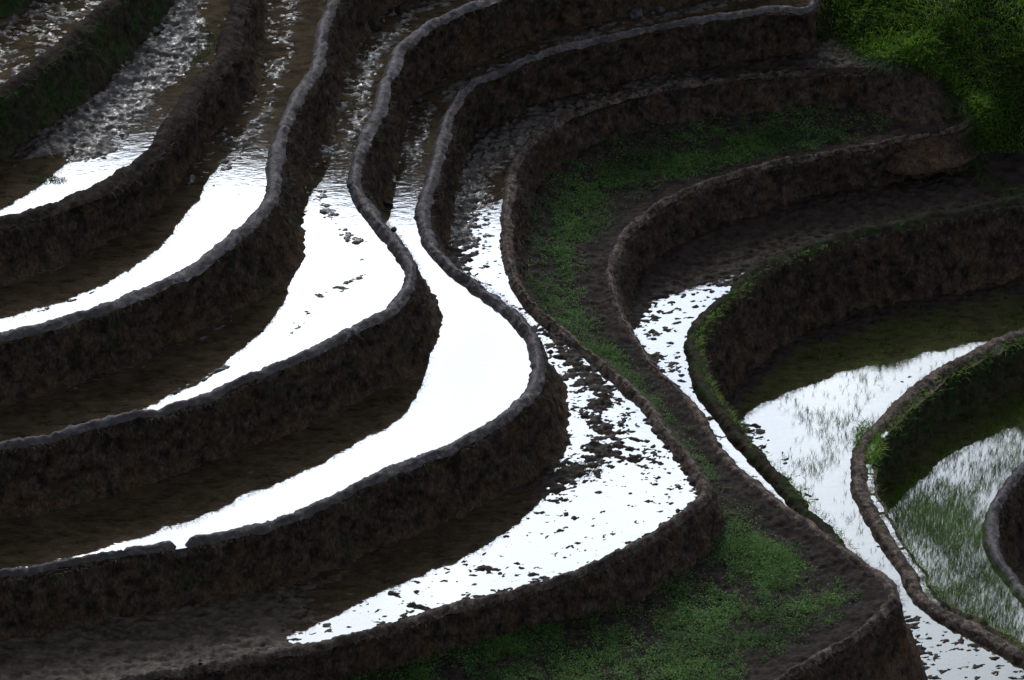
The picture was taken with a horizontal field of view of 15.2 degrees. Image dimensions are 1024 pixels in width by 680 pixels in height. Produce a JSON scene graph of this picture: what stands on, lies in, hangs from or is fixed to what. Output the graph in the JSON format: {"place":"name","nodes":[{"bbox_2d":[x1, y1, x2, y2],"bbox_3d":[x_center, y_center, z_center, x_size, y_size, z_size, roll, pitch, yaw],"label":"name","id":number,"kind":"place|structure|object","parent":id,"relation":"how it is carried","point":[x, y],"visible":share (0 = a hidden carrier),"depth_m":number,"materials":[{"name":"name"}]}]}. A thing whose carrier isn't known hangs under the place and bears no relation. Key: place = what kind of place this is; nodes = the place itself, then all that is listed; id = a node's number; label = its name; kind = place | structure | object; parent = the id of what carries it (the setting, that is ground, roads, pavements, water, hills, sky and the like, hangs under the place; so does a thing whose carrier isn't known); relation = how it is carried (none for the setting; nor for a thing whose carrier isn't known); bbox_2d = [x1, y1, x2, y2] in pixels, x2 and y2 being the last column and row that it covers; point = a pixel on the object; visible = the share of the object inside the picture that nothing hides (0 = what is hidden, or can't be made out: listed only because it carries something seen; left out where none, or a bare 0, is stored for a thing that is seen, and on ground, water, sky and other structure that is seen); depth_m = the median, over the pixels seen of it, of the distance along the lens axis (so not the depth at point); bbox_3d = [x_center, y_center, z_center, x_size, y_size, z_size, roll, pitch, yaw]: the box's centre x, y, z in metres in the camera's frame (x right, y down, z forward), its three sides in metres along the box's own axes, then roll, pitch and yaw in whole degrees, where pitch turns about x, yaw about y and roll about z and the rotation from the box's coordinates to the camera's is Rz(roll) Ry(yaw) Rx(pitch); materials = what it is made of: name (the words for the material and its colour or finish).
{"place":"outdoors","nodes":[
{"label":"outdoors","id":0,"kind":"place"},
{"bbox_2d":[0,0,42,17],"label":"terrace wall","id":1,"kind":"structure","parent":0,"point":[7,7],"depth_m":65.15,"materials":[{"name":"green plant"}]},
{"bbox_2d":[0,0,103,85],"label":"water","id":2,"kind":"structure","parent":0,"point":[22,44],"depth_m":64.63,"materials":[{"name":"liquid"}]},
{"bbox_2d":[0,0,104,83],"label":"mud","id":3,"kind":"structure","parent":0,"point":[34,12],"depth_m":64.86,"materials":[{"name":"brown soil"}]},
{"bbox_2d":[0,0,174,157],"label":"terrace wall","id":4,"kind":"structure","parent":0,"point":[89,55],"depth_m":64.37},
{"bbox_2d":[0,0,219,178],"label":"mud","id":5,"kind":"structure","parent":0,"point":[86,131],"depth_m":64.82,"materials":[{"name":"soil"}]},
{"bbox_2d":[27,174,66,183],"bbox_3d":[-7.615,-2.635,62.806,0.711,0.064,0.337,0,36,0],"label":"weed clump","id":6,"kind":"object","parent":5,"relation":"on","point":[61,178],"visible":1,"depth_m":62.82,"materials":[{"name":"grey plant"}]},
{"bbox_2d":[174,51,206,64],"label":"weed clump","id":7,"kind":"object","parent":5,"relation":"on","point":[194,58],"visible":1,"depth_m":65.82,"materials":[{"name":"plant"}]},
{"bbox_2d":[174,27,217,60],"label":"weed clump","id":8,"kind":"object","parent":5,"relation":"on","point":[209,50],"visible":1,"depth_m":66.23,"materials":[{"name":"plant"}]},
{"bbox_2d":[0,0,230,215],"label":"water","id":9,"kind":"structure","parent":0,"point":[19,193],"depth_m":63.25,"materials":[{"name":"white liquid"}]},
{"bbox_2d":[0,0,271,285],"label":"terrace wall","id":10,"kind":"structure","parent":0,"point":[142,187],"depth_m":63.35,"materials":[{"name":"brown soil"}]},
{"bbox_2d":[0,0,327,331],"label":"water","id":11,"kind":"structure","parent":0,"point":[197,219],"depth_m":63.30,"materials":[{"name":"white liquid"}]},
{"bbox_2d":[37,0,303,311],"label":"mud","id":12,"kind":"structure","parent":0,"point":[240,142],"depth_m":65.82,"materials":[{"name":"soil"}]},
{"bbox_2d":[221,134,252,147],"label":"weed clump","id":13,"kind":"object","parent":12,"relation":"on","point":[236,138],"visible":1,"depth_m":65.21,"materials":[{"name":"brown plant"}]},
{"bbox_2d":[0,0,409,405],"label":"terrace wall","id":14,"kind":"structure","parent":0,"point":[258,255],"depth_m":62.71,"materials":[{"name":"brown soil"}]},
{"bbox_2d":[0,0,476,446],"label":"water","id":15,"kind":"structure","parent":0,"point":[263,337],"depth_m":62.85,"materials":[{"name":"white liquid"}]},
{"bbox_2d":[73,0,470,394],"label":"mud","id":16,"kind":"structure","parent":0,"point":[373,56],"depth_m":68.03,"materials":[{"name":"brown soil"}]},
{"bbox_2d":[368,17,380,31],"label":"mud clod","id":17,"kind":"object","parent":16,"relation":"on","point":[375,25],"visible":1,"depth_m":70.07,"materials":[{"name":"brown soil"}]},
{"bbox_2d":[395,3,410,14],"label":"mud clod","id":18,"kind":"object","parent":16,"relation":"on","point":[402,8],"visible":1,"depth_m":70.55,"materials":[{"name":"brown soil"}]},
{"bbox_2d":[0,0,702,519],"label":"terrace wall","id":19,"kind":"structure","parent":0,"point":[394,342],"depth_m":62.38,"materials":[{"name":"brown soil"}]},
{"bbox_2d":[0,0,808,579],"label":"water","id":20,"kind":"structure","parent":0,"point":[472,372],"depth_m":61.94,"materials":[{"name":"white liquid"}]},
{"bbox_2d":[23,0,790,570],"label":"mud","id":21,"kind":"structure","parent":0,"point":[413,150],"depth_m":71.36,"materials":[{"name":"brown soil"}]},
{"bbox_2d":[383,198,392,206],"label":"mud clod","id":22,"kind":"object","parent":21,"relation":"on","point":[387,202],"visible":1,"depth_m":67.36,"materials":[{"name":"black soil"}]},
{"bbox_2d":[628,8,642,19],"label":"stone","id":23,"kind":"object","parent":21,"relation":"on","point":[636,14],"visible":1,"depth_m":72.42,"materials":[{"name":"grey stone"}]},
{"bbox_2d":[655,6,665,13],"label":"stone","id":24,"kind":"object","parent":21,"relation":"on","point":[660,9],"visible":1,"depth_m":72.64,"materials":[{"name":"grey stone"}]},
{"bbox_2d":[0,0,824,639],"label":"terrace wall","id":25,"kind":"structure","parent":0,"point":[524,440],"depth_m":62.03,"materials":[{"name":"brown soil"}]},
{"bbox_2d":[0,33,918,679],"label":"mud","id":26,"kind":"structure","parent":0,"point":[190,633],"depth_m":60.97,"materials":[{"name":"brown soil"}]},
{"bbox_2d":[553,459,605,477],"bbox_3d":[1.049,2.116,63.038,0.985,0.063,0.580,0,36,0],"label":"weed clump","id":27,"kind":"object","parent":26,"relation":"on","point":[585,467],"visible":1,"depth_m":63.10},
{"bbox_2d":[116,62,981,679],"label":"terrace wall","id":28,"kind":"structure","parent":0,"point":[638,568],"depth_m":64.07,"materials":[{"name":"brown soil"}]},
{"bbox_2d":[187,68,919,675],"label":"water","id":29,"kind":"structure","parent":0,"point":[371,586],"depth_m":61.76,"materials":[{"name":"white liquid"}]},
{"bbox_2d":[344,105,965,679],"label":"ground","id":30,"kind":"structure","parent":0,"point":[834,565],"depth_m":63.72,"materials":[{"name":"soil"}]},
{"bbox_2d":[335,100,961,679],"bbox_3d":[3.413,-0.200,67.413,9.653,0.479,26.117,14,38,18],"label":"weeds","id":31,"kind":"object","parent":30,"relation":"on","point":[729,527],"visible":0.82,"depth_m":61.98,"materials":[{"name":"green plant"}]},
{"bbox_2d":[363,108,959,679],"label":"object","id":32,"kind":"object","parent":30,"relation":"on","point":[689,410],"visible":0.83,"depth_m":66.14,"materials":[{"name":"green plant"}]},
{"bbox_2d":[605,116,974,679],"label":"terrace wall","id":33,"kind":"structure","parent":0,"point":[880,645],"depth_m":70.67,"materials":[{"name":"brown soil"}]},
{"bbox_2d":[627,167,1023,476],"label":"mud","id":34,"kind":"structure","parent":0,"point":[800,223],"depth_m":71.79,"materials":[{"name":"brown soil"}]},
{"bbox_2d":[633,191,1023,508],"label":"water","id":35,"kind":"structure","parent":0,"point":[678,338],"depth_m":69.22,"materials":[{"name":"white liquid"}]},
{"bbox_2d":[683,193,1023,560],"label":"terrace wall","id":36,"kind":"structure","parent":0,"point":[762,310],"depth_m":71.62,"materials":[{"name":"brown soil"}]},
{"bbox_2d":[722,276,1023,679],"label":"mud","id":37,"kind":"structure","parent":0,"point":[850,321],"depth_m":71.74,"materials":[{"name":"brown soil"}]},
{"bbox_2d":[774,292,1023,595],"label":"rice seedlings","id":38,"kind":"object","parent":37,"relation":"on","point":[867,391],"visible":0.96,"depth_m":69.77,"materials":[{"name":"green plant"}]},
{"bbox_2d":[732,283,1023,679],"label":"water","id":39,"kind":"structure","parent":0,"point":[769,417],"depth_m":70.01,"materials":[{"name":"white liquid"}]},
{"bbox_2d":[815,0,1023,199],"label":"hillside","id":40,"kind":"structure","parent":0,"point":[1006,166],"depth_m":73.47,"materials":[{"name":"green plant"}]},
{"bbox_2d":[850,328,1023,669],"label":"terrace wall","id":41,"kind":"structure","parent":0,"point":[925,408],"depth_m":69.68,"materials":[{"name":"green soil"}]},
{"bbox_2d":[850,416,888,466],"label":"grass tuft","id":42,"kind":"object","parent":41,"relation":"on","point":[863,429],"visible":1,"depth_m":68.97,"materials":[{"name":"green plant"}]},
{"bbox_2d":[866,424,948,610],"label":"water","id":43,"kind":"structure","parent":41,"relation":"on","point":[888,524],"depth_m":67.03,"materials":[{"name":"white liquid"}]},
{"bbox_2d":[880,384,1023,642],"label":"water","id":44,"kind":"structure","parent":0,"point":[922,453],"depth_m":69.69,"materials":[{"name":"white liquid"}]},
{"bbox_2d":[888,395,1023,644],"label":"rice seedlings","id":45,"kind":"object","parent":44,"relation":"on","point":[931,509],"visible":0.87,"depth_m":68.46,"materials":[{"name":"green plant"}]},
{"bbox_2d":[982,462,1023,607],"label":"terrace wall","id":46,"kind":"structure","parent":0,"point":[1004,538],"depth_m":69.16,"materials":[{"name":"brown soil"}]},
{"bbox_2d":[1013,549,1023,585],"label":"mud","id":47,"kind":"structure","parent":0,"point":[1019,571],"depth_m":69.32,"materials":[{"name":"brown soil"}]}
]}

